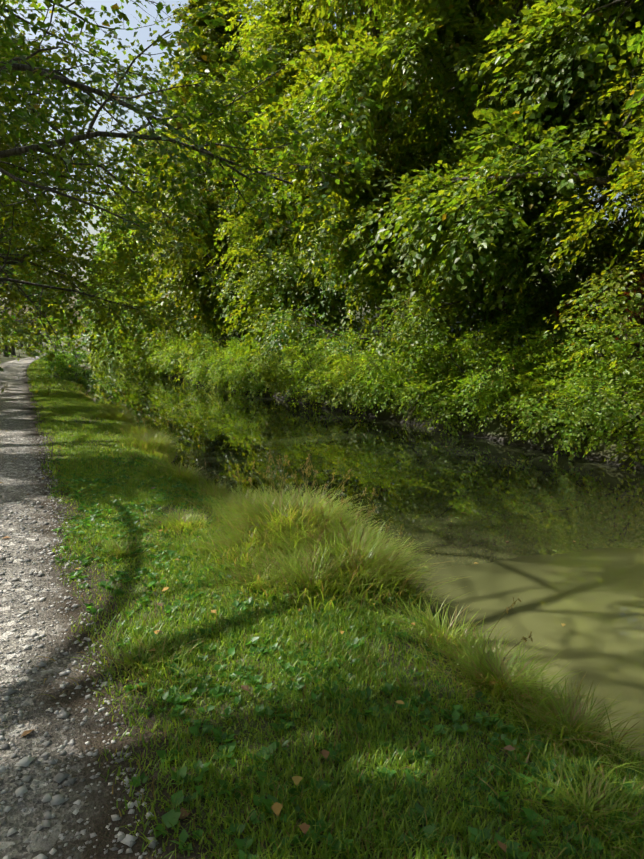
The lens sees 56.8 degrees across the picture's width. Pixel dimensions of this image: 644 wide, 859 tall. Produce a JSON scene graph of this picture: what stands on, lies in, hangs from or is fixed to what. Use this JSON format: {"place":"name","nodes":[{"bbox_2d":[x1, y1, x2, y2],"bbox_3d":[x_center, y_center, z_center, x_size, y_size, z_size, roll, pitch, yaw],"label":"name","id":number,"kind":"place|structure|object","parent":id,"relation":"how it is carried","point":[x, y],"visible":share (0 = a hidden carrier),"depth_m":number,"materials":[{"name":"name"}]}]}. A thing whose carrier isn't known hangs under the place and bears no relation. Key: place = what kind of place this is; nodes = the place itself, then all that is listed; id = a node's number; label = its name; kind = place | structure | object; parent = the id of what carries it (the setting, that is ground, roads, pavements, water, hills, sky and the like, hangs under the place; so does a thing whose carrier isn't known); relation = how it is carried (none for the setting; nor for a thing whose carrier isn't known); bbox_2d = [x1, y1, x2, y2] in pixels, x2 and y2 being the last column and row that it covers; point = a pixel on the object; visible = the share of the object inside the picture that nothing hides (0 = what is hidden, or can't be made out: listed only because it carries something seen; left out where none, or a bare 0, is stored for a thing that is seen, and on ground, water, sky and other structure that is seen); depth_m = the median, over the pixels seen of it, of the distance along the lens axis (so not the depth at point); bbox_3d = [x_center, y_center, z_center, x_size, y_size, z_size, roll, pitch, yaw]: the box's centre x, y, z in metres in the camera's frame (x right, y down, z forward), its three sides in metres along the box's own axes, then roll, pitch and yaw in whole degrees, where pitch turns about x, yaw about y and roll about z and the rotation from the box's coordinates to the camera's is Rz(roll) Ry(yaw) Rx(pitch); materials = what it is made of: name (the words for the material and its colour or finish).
{"place":"outdoors","nodes":[
{"label":"outdoors","id":0,"kind":"place"},
{"bbox_2d":[0,260,643,858],"bbox_3d":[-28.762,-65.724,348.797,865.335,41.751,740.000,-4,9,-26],"label":"ground","id":1,"kind":"structure","parent":0,"point":[496,432],"depth_m":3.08,"materials":[{"name":"plant"}]},
{"bbox_2d":[0,319,20,353],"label":"tree","id":2,"kind":"object","parent":1,"relation":"on","point":[12,342],"visible":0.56,"depth_m":76.73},
{"bbox_2d":[0,322,29,346],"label":"tree","id":3,"kind":"object","parent":1,"relation":"on","point":[14,329],"visible":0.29,"depth_m":48.78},
{"bbox_2d":[0,324,34,355],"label":"bush","id":4,"kind":"object","parent":1,"relation":"on","point":[24,342],"depth_m":93.42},
{"bbox_2d":[0,335,42,356],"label":"bush","id":5,"kind":"object","parent":1,"relation":"on","point":[33,348],"depth_m":100.44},
{"bbox_2d":[0,289,63,355],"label":"tree","id":6,"kind":"object","parent":1,"relation":"on","point":[53,326],"depth_m":99.91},
{"bbox_2d":[15,321,48,355],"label":"bush","id":7,"kind":"object","parent":1,"relation":"on","point":[30,329],"depth_m":111.75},
{"bbox_2d":[0,249,66,353],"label":"tree","id":8,"kind":"object","parent":1,"relation":"on","point":[52,348],"depth_m":74.64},
{"bbox_2d":[24,331,48,355],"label":"bush","id":9,"kind":"object","parent":1,"relation":"on","point":[44,334],"visible":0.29,"depth_m":122.45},
{"bbox_2d":[0,266,75,312],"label":"tree","id":10,"kind":"object","parent":1,"relation":"on","point":[14,303],"depth_m":61.85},
{"bbox_2d":[0,303,78,354],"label":"tree","id":11,"kind":"object","parent":1,"relation":"on","point":[19,310],"depth_m":116.95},
{"bbox_2d":[0,248,81,356],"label":"tree","id":12,"kind":"object","parent":1,"relation":"on","point":[21,318],"depth_m":84.71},
{"bbox_2d":[0,222,88,309],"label":"tree","id":13,"kind":"object","parent":1,"relation":"on","point":[48,284],"depth_m":54.22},
{"bbox_2d":[10,303,79,353],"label":"tree","id":14,"kind":"object","parent":1,"relation":"on","point":[40,331],"depth_m":137.99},
{"bbox_2d":[0,198,89,327],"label":"tree","id":15,"kind":"object","parent":1,"relation":"on","point":[28,289],"depth_m":44.95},
{"bbox_2d":[0,0,95,54],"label":"tree","id":16,"kind":"object","parent":1,"relation":"on","point":[92,31],"visible":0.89,"depth_m":7.96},
{"bbox_2d":[0,131,97,293],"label":"tree","id":17,"kind":"object","parent":1,"relation":"on","point":[59,226],"depth_m":28.67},
{"bbox_2d":[0,199,98,349],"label":"tree","id":18,"kind":"object","parent":1,"relation":"on","point":[65,329],"depth_m":40.68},
{"bbox_2d":[45,335,64,351],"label":"bush","id":19,"kind":"object","parent":1,"relation":"on","point":[55,343],"depth_m":149.46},
{"bbox_2d":[26,358,86,392],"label":"verge grass","id":20,"kind":"structure","parent":1,"relation":"on","point":[58,383],"depth_m":27.26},
{"bbox_2d":[38,352,81,364],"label":"shrub","id":21,"kind":"object","parent":1,"relation":"on","point":[45,359],"depth_m":54.15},
{"bbox_2d":[30,293,89,350],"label":"tree","id":22,"kind":"object","parent":1,"relation":"on","point":[67,326],"depth_m":161.84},
{"bbox_2d":[43,356,80,371],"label":"shrub","id":23,"kind":"object","parent":1,"relation":"on","point":[57,359],"depth_m":39.32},
{"bbox_2d":[30,356,100,385],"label":"shrub","id":24,"kind":"object","parent":1,"relation":"on","point":[61,373],"depth_m":31.24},
{"bbox_2d":[58,337,72,350],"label":"bush","id":25,"kind":"object","parent":1,"relation":"on","point":[66,347],"depth_m":168.48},
{"bbox_2d":[52,297,87,351],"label":"tree","id":26,"kind":"object","parent":1,"relation":"on","point":[84,322],"depth_m":195.20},
{"bbox_2d":[60,337,82,351],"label":"bush","id":27,"kind":"object","parent":1,"relation":"on","point":[71,346],"depth_m":186.13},
{"bbox_2d":[62,349,81,356],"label":"shrub","id":28,"kind":"object","parent":1,"relation":"on","point":[73,352],"visible":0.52,"depth_m":137.43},
{"bbox_2d":[75,245,110,348],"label":"tree","id":29,"kind":"object","parent":1,"relation":"on","point":[87,338],"depth_m":107.42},
{"bbox_2d":[73,238,122,338],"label":"tree","id":30,"kind":"object","parent":1,"relation":"on","point":[100,247],"depth_m":86.19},
{"bbox_2d":[0,3,201,361],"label":"tree","id":31,"kind":"object","parent":1,"relation":"on","point":[12,296],"depth_m":23.61,"materials":[{"name":"plant"}]},
{"bbox_2d":[29,388,175,473],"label":"verge grass","id":32,"kind":"structure","parent":1,"relation":"on","point":[72,403],"depth_m":10.90,"materials":[{"name":"plant"}]},
{"bbox_2d":[88,323,123,343],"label":"tree","id":33,"kind":"object","parent":1,"relation":"on","point":[95,336],"visible":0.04,"depth_m":83.58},
{"bbox_2d":[0,352,217,858],"bbox_3d":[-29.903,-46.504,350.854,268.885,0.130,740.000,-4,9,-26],"label":"gravel path","id":34,"kind":"structure","parent":1,"relation":"on","point":[17,417],"depth_m":2.65,"materials":[{"name":"gravel"}]},
{"bbox_2d":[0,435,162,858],"bbox_3d":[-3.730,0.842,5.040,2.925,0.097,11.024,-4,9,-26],"label":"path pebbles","id":35,"kind":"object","parent":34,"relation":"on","point":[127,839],"visible":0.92,"depth_m":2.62,"materials":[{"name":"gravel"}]},
{"bbox_2d":[79,231,139,337],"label":"tree","id":36,"kind":"object","parent":1,"relation":"on","point":[94,236],"visible":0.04,"depth_m":93.14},
{"bbox_2d":[94,277,128,366],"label":"tree","id":37,"kind":"object","parent":1,"relation":"on","point":[108,335],"visible":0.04,"depth_m":64.35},
{"bbox_2d":[101,342,125,366],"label":"shrub","id":38,"kind":"object","parent":1,"relation":"on","point":[112,357],"depth_m":63.24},
{"bbox_2d":[84,185,148,299],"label":"tree","id":39,"kind":"object","parent":1,"relation":"on","point":[102,234],"depth_m":66.03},
{"bbox_2d":[80,229,155,337],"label":"tree","id":40,"kind":"object","parent":1,"relation":"on","point":[81,314],"depth_m":75.42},
{"bbox_2d":[0,0,240,405],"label":"tree","id":41,"kind":"object","parent":1,"relation":"on","point":[127,256],"depth_m":16.84,"materials":[{"name":"plant"}]},
{"bbox_2d":[79,198,168,368],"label":"tree","id":42,"kind":"object","parent":1,"relation":"on","point":[105,256],"depth_m":57.31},
{"bbox_2d":[64,382,183,470],"bbox_3d":[-6.579,-0.731,17.561,1.877,0.650,21.949,-4,9,-26],"label":"grass clump","id":43,"kind":"object","parent":1,"relation":"on","point":[122,415],"visible":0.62,"depth_m":14.50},
{"bbox_2d":[118,348,134,369],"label":"shrub","id":44,"kind":"object","parent":1,"relation":"on","point":[125,360],"visible":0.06,"depth_m":53.97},
{"bbox_2d":[108,340,149,368],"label":"shrub","id":45,"kind":"object","parent":1,"relation":"on","point":[119,353],"depth_m":55.63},
{"bbox_2d":[123,347,145,371],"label":"shrub","id":46,"kind":"object","parent":1,"relation":"on","point":[131,361],"depth_m":50.05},
{"bbox_2d":[124,346,144,371],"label":"shrub","id":47,"kind":"object","parent":1,"relation":"on","point":[132,366],"visible":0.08,"depth_m":51.00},
{"bbox_2d":[104,268,165,357],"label":"tree","id":48,"kind":"object","parent":1,"relation":"on","point":[126,341],"depth_m":51.56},
{"bbox_2d":[110,166,161,349],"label":"tree","id":49,"kind":"object","parent":1,"relation":"on","point":[141,262],"depth_m":51.88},
{"bbox_2d":[114,273,166,342],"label":"tree","id":50,"kind":"object","parent":1,"relation":"on","point":[139,289],"visible":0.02,"depth_m":54.91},
{"bbox_2d":[127,335,158,373],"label":"shrub","id":51,"kind":"object","parent":1,"relation":"on","point":[135,351],"visible":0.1,"depth_m":47.62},
{"bbox_2d":[134,343,152,371],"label":"shrub","id":52,"kind":"object","parent":1,"relation":"on","point":[138,358],"depth_m":46.86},
{"bbox_2d":[138,345,163,375],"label":"shrub","id":53,"kind":"object","parent":1,"relation":"on","point":[151,351],"depth_m":43.53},
{"bbox_2d":[141,353,166,376],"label":"shrub","id":54,"kind":"object","parent":1,"relation":"on","point":[150,369],"depth_m":42.53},
{"bbox_2d":[143,343,171,377],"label":"shrub","id":55,"kind":"object","parent":1,"relation":"on","point":[154,365],"depth_m":41.48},
{"bbox_2d":[89,121,228,367],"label":"tree","id":56,"kind":"object","parent":1,"relation":"on","point":[140,324],"depth_m":45.39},
{"bbox_2d":[106,76,212,346],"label":"tree","id":57,"kind":"object","parent":1,"relation":"on","point":[142,210],"depth_m":41.63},
{"bbox_2d":[140,334,178,377],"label":"shrub","id":58,"kind":"object","parent":1,"relation":"on","point":[155,350],"depth_m":39.88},
{"bbox_2d":[100,419,223,482],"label":"grass clump","id":59,"kind":"object","parent":1,"relation":"on","point":[157,445],"visible":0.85,"depth_m":10.29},
{"bbox_2d":[150,338,183,378],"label":"shrub","id":60,"kind":"object","parent":1,"relation":"on","point":[158,357],"depth_m":38.45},
{"bbox_2d":[133,278,200,368],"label":"tree","id":61,"kind":"object","parent":1,"relation":"on","point":[147,332],"depth_m":46.04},
{"bbox_2d":[155,346,186,374],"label":"shrub","id":62,"kind":"object","parent":1,"relation":"on","point":[167,369],"depth_m":39.12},
{"bbox_2d":[124,280,219,360],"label":"tree","id":63,"kind":"object","parent":1,"relation":"on","point":[145,339],"depth_m":41.89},
{"bbox_2d":[129,257,247,369],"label":"tree","id":64,"kind":"object","parent":1,"relation":"on","point":[164,338],"depth_m":39.02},
{"bbox_2d":[158,340,218,374],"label":"shrub","id":65,"kind":"object","parent":1,"relation":"on","point":[166,361],"visible":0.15,"depth_m":36.75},
{"bbox_2d":[133,455,248,499],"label":"grass clump","id":66,"kind":"object","parent":1,"relation":"on","point":[212,488],"visible":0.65,"depth_m":7.39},
{"bbox_2d":[36,516,352,706],"bbox_3d":[-0.238,1.145,2.760,2.122,0.215,6.101,-3,8,-21],"label":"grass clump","id":67,"kind":"object","parent":1,"relation":"on","point":[116,551],"visible":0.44,"depth_m":3.28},
{"bbox_2d":[0,0,392,297],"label":"tree","id":68,"kind":"object","parent":1,"relation":"on","point":[208,103],"depth_m":10.22,"materials":[{"name":"plant"}]},
{"bbox_2d":[162,335,233,379],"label":"shrub","id":69,"kind":"object","parent":1,"relation":"on","point":[170,348],"depth_m":35.50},
{"bbox_2d":[174,332,226,376],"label":"shrub","id":70,"kind":"object","parent":1,"relation":"on","point":[185,358],"visible":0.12,"depth_m":34.80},
{"bbox_2d":[150,109,254,342],"bbox_3d":[-5.286,-11.930,36.922,11.701,15.867,12.565,-4,9,-26],"label":"tree","id":71,"kind":"object","parent":1,"relation":"on","point":[206,317],"depth_m":32.69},
{"bbox_2d":[189,346,219,383],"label":"shrub","id":72,"kind":"object","parent":1,"relation":"on","point":[195,356],"depth_m":32.44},
{"bbox_2d":[166,320,244,377],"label":"shrub","id":73,"kind":"object","parent":1,"relation":"on","point":[221,325],"depth_m":33.85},
{"bbox_2d":[166,246,249,349],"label":"tree","id":74,"kind":"object","parent":1,"relation":"on","point":[214,324],"depth_m":35.98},
{"bbox_2d":[196,357,224,385],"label":"shrub","id":75,"kind":"object","parent":1,"relation":"on","point":[206,371],"depth_m":30.83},
{"bbox_2d":[161,242,261,384],"bbox_3d":[-5.358,-6.317,33.932,8.047,8.804,6.974,-4,9,-26],"label":"tree","id":76,"kind":"object","parent":1,"relation":"on","point":[192,353],"depth_m":32.60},
{"bbox_2d":[184,325,247,387],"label":"shrub","id":77,"kind":"object","parent":1,"relation":"on","point":[198,370],"depth_m":30.33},
{"bbox_2d":[204,354,241,390],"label":"shrub","id":78,"kind":"object","parent":1,"relation":"on","point":[217,385],"visible":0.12,"depth_m":28.54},
{"bbox_2d":[206,334,258,390],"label":"shrub","id":79,"kind":"object","parent":1,"relation":"on","point":[218,352],"depth_m":28.17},
{"bbox_2d":[206,334,263,391],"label":"shrub","id":80,"kind":"object","parent":1,"relation":"on","point":[232,342],"depth_m":26.61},
{"bbox_2d":[198,344,274,396],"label":"shrub","id":81,"kind":"object","parent":1,"relation":"on","point":[250,385],"depth_m":25.49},
{"bbox_2d":[145,0,348,340],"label":"tree","id":82,"kind":"object","parent":1,"relation":"on","point":[214,35],"depth_m":29.58,"materials":[{"name":"plant"}]},
{"bbox_2d":[218,343,278,394],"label":"shrub","id":83,"kind":"object","parent":1,"relation":"on","point":[238,369],"depth_m":25.00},
{"bbox_2d":[199,209,299,347],"bbox_3d":[-2.827,-6.650,30.293,6.632,9.386,7.209,-4,9,-26],"label":"tree","id":84,"kind":"object","parent":1,"relation":"on","point":[228,297],"depth_m":29.23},
{"bbox_2d":[0,427,532,851],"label":"fallen leaves","id":85,"kind":"object","parent":1,"relation":"on","point":[276,807],"visible":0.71,"depth_m":2.26,"materials":[{"name":"brown plant"}]},
{"bbox_2d":[204,144,348,347],"bbox_3d":[-1.732,-7.480,26.721,7.985,9.394,7.596,-4,9,-26],"label":"tree","id":86,"kind":"object","parent":1,"relation":"on","point":[245,266],"depth_m":25.30,"materials":[{"name":"plant"}]},
{"bbox_2d":[244,315,325,391],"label":"shrub","id":87,"kind":"object","parent":1,"relation":"on","point":[275,354],"depth_m":23.18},
{"bbox_2d":[102,478,467,627],"bbox_3d":[-0.488,0.878,5.106,2.514,0.841,3.769,-4,9,-26],"label":"grass clump","id":88,"kind":"object","parent":1,"relation":"on","point":[259,522],"visible":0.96,"depth_m":4.46,"materials":[{"name":"plant"}]},
{"bbox_2d":[177,0,396,395],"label":"tree","id":89,"kind":"object","parent":1,"relation":"on","point":[270,17],"depth_m":23.45,"materials":[{"name":"plant"}]},
{"bbox_2d":[255,335,321,398],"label":"shrub","id":90,"kind":"object","parent":1,"relation":"on","point":[275,382],"depth_m":22.59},
{"bbox_2d":[74,384,532,672],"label":"grass stalks","id":91,"kind":"object","parent":1,"relation":"on","point":[313,513],"depth_m":4.84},
{"bbox_2d":[250,328,361,404],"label":"shrub","id":92,"kind":"object","parent":1,"relation":"on","point":[273,364],"depth_m":20.67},
{"bbox_2d":[236,184,377,355],"bbox_3d":[-0.306,-5.198,24.505,6.438,9.660,7.756,-4,9,-26],"label":"tree","id":93,"kind":"object","parent":1,"relation":"on","point":[289,270],"depth_m":23.14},
{"bbox_2d":[210,1,419,319],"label":"tree","id":94,"kind":"object","parent":1,"relation":"on","point":[347,44],"depth_m":31.93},
{"bbox_2d":[276,331,383,410],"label":"shrub","id":95,"kind":"object","parent":1,"relation":"on","point":[296,375],"depth_m":19.14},
{"bbox_2d":[307,342,376,414],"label":"shrub","id":96,"kind":"object","parent":1,"relation":"on","point":[336,390],"depth_m":18.87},
{"bbox_2d":[42,455,643,858],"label":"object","id":97,"kind":"structure","parent":1,"relation":"on","point":[172,816],"depth_m":2.58,"materials":[{"name":"green plant"}]},
{"bbox_2d":[298,320,404,414],"bbox_3d":[1.049,-1.704,18.483,3.540,3.270,4.258,-4,9,-26],"label":"shrub","id":98,"kind":"object","parent":1,"relation":"on","point":[346,373],"depth_m":17.68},
{"bbox_2d":[261,164,446,401],"bbox_3d":[1.107,-5.110,21.159,7.158,7.902,6.111,-4,9,-26],"label":"tree","id":99,"kind":"object","parent":1,"relation":"on","point":[349,270],"depth_m":20.03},
{"bbox_2d":[340,343,443,421],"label":"shrub","id":100,"kind":"object","parent":1,"relation":"on","point":[368,403],"depth_m":16.55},
{"bbox_2d":[242,0,543,355],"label":"tree","id":101,"kind":"object","parent":1,"relation":"on","point":[311,62],"depth_m":18.51,"materials":[{"name":"plant"}]},
{"bbox_2d":[297,68,507,383],"bbox_3d":[2.932,-5.815,17.847,7.614,9.321,6.639,-4,9,-26],"label":"tree","id":102,"kind":"object","parent":1,"relation":"on","point":[343,233],"depth_m":17.10,"materials":[{"name":"plant"}]},
{"bbox_2d":[350,324,498,428],"bbox_3d":[3.134,-1.355,15.986,4.446,2.819,3.369,-4,9,-26],"label":"shrub","id":103,"kind":"object","parent":1,"relation":"on","point":[405,395],"depth_m":15.56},
{"bbox_2d":[329,4,546,327],"bbox_3d":[5.028,-15.046,27.087,11.640,21.651,13.602,-4,9,-26],"label":"tree","id":104,"kind":"object","parent":1,"relation":"on","point":[355,34],"depth_m":25.28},
{"bbox_2d":[372,328,507,436],"bbox_3d":[3.245,-0.968,14.602,3.615,2.935,3.550,-4,9,-26],"label":"shrub","id":105,"kind":"object","parent":1,"relation":"on","point":[425,386],"depth_m":13.94,"materials":[{"name":"plant"}]},
{"bbox_2d":[277,0,643,363],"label":"tree","id":106,"kind":"object","parent":1,"relation":"on","point":[367,79],"depth_m":13.98,"materials":[{"name":"plant"}]},
{"bbox_2d":[329,0,643,320],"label":"tree","id":107,"kind":"object","parent":1,"relation":"on","point":[509,116],"depth_m":11.81,"materials":[{"name":"plant"}]},
{"bbox_2d":[360,132,643,415],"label":"tree","id":108,"kind":"object","parent":1,"relation":"on","point":[524,315],"depth_m":13.59,"materials":[{"name":"plant"}]},
{"bbox_2d":[375,573,643,858],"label":"grass clump","id":109,"kind":"object","parent":1,"relation":"on","point":[519,683],"visible":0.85,"depth_m":2.83,"materials":[{"name":"plant"}]},
{"bbox_2d":[402,317,629,442],"bbox_3d":[4.437,-0.918,13.337,4.417,3.242,3.988,-4,9,-26],"label":"shrub","id":110,"kind":"object","parent":1,"relation":"on","point":[478,381],"depth_m":12.94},
{"bbox_2d":[458,327,635,433],"bbox_3d":[4.487,-0.930,12.650,3.113,2.417,3.495,-4,9,-26],"label":"shrub","id":111,"kind":"object","parent":1,"relation":"on","point":[533,343],"depth_m":12.19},
{"bbox_2d":[485,335,643,450],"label":"shrub","id":112,"kind":"object","parent":1,"relation":"on","point":[526,387],"depth_m":11.37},
{"bbox_2d":[508,33,643,379],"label":"tree","id":113,"kind":"object","parent":1,"relation":"on","point":[592,215],"depth_m":10.60,"materials":[{"name":"plant"}]},
{"bbox_2d":[510,289,643,461],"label":"shrub","id":114,"kind":"object","parent":1,"relation":"on","point":[583,385],"depth_m":9.90,"materials":[{"name":"plant"}]},
{"bbox_2d":[549,298,643,471],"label":"shrub","id":115,"kind":"object","parent":1,"relation":"on","point":[628,416],"depth_m":9.35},
{"bbox_2d":[554,0,640,208],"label":"tree","id":116,"kind":"object","parent":1,"relation":"on","point":[606,175],"depth_m":18.47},
{"bbox_2d":[552,242,643,360],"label":"shrub","id":117,"kind":"object","parent":1,"relation":"on","point":[641,292],"depth_m":12.51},
{"bbox_2d":[625,0,643,113],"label":"tree","id":118,"kind":"object","parent":1,"relation":"on","point":[637,95],"visible":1,"depth_m":9.48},
{"bbox_2d":[0,0,643,332],"label":"sky","id":119,"kind":"structure","parent":0,"point":[129,9],"materials":[{"name":"blue"}]},
{"bbox_2d":[67,355,643,757],"bbox_3d":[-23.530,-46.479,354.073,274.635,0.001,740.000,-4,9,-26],"label":"canal water","id":120,"kind":"structure","parent":0,"point":[586,587],"depth_m":7.64,"materials":[{"name":"liquid"}]},
{"bbox_2d":[97,383,591,625],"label":"fallen leaves","id":121,"kind":"object","parent":120,"relation":"on","point":[563,624],"visible":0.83,"depth_m":8.09,"materials":[{"name":"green plant"}]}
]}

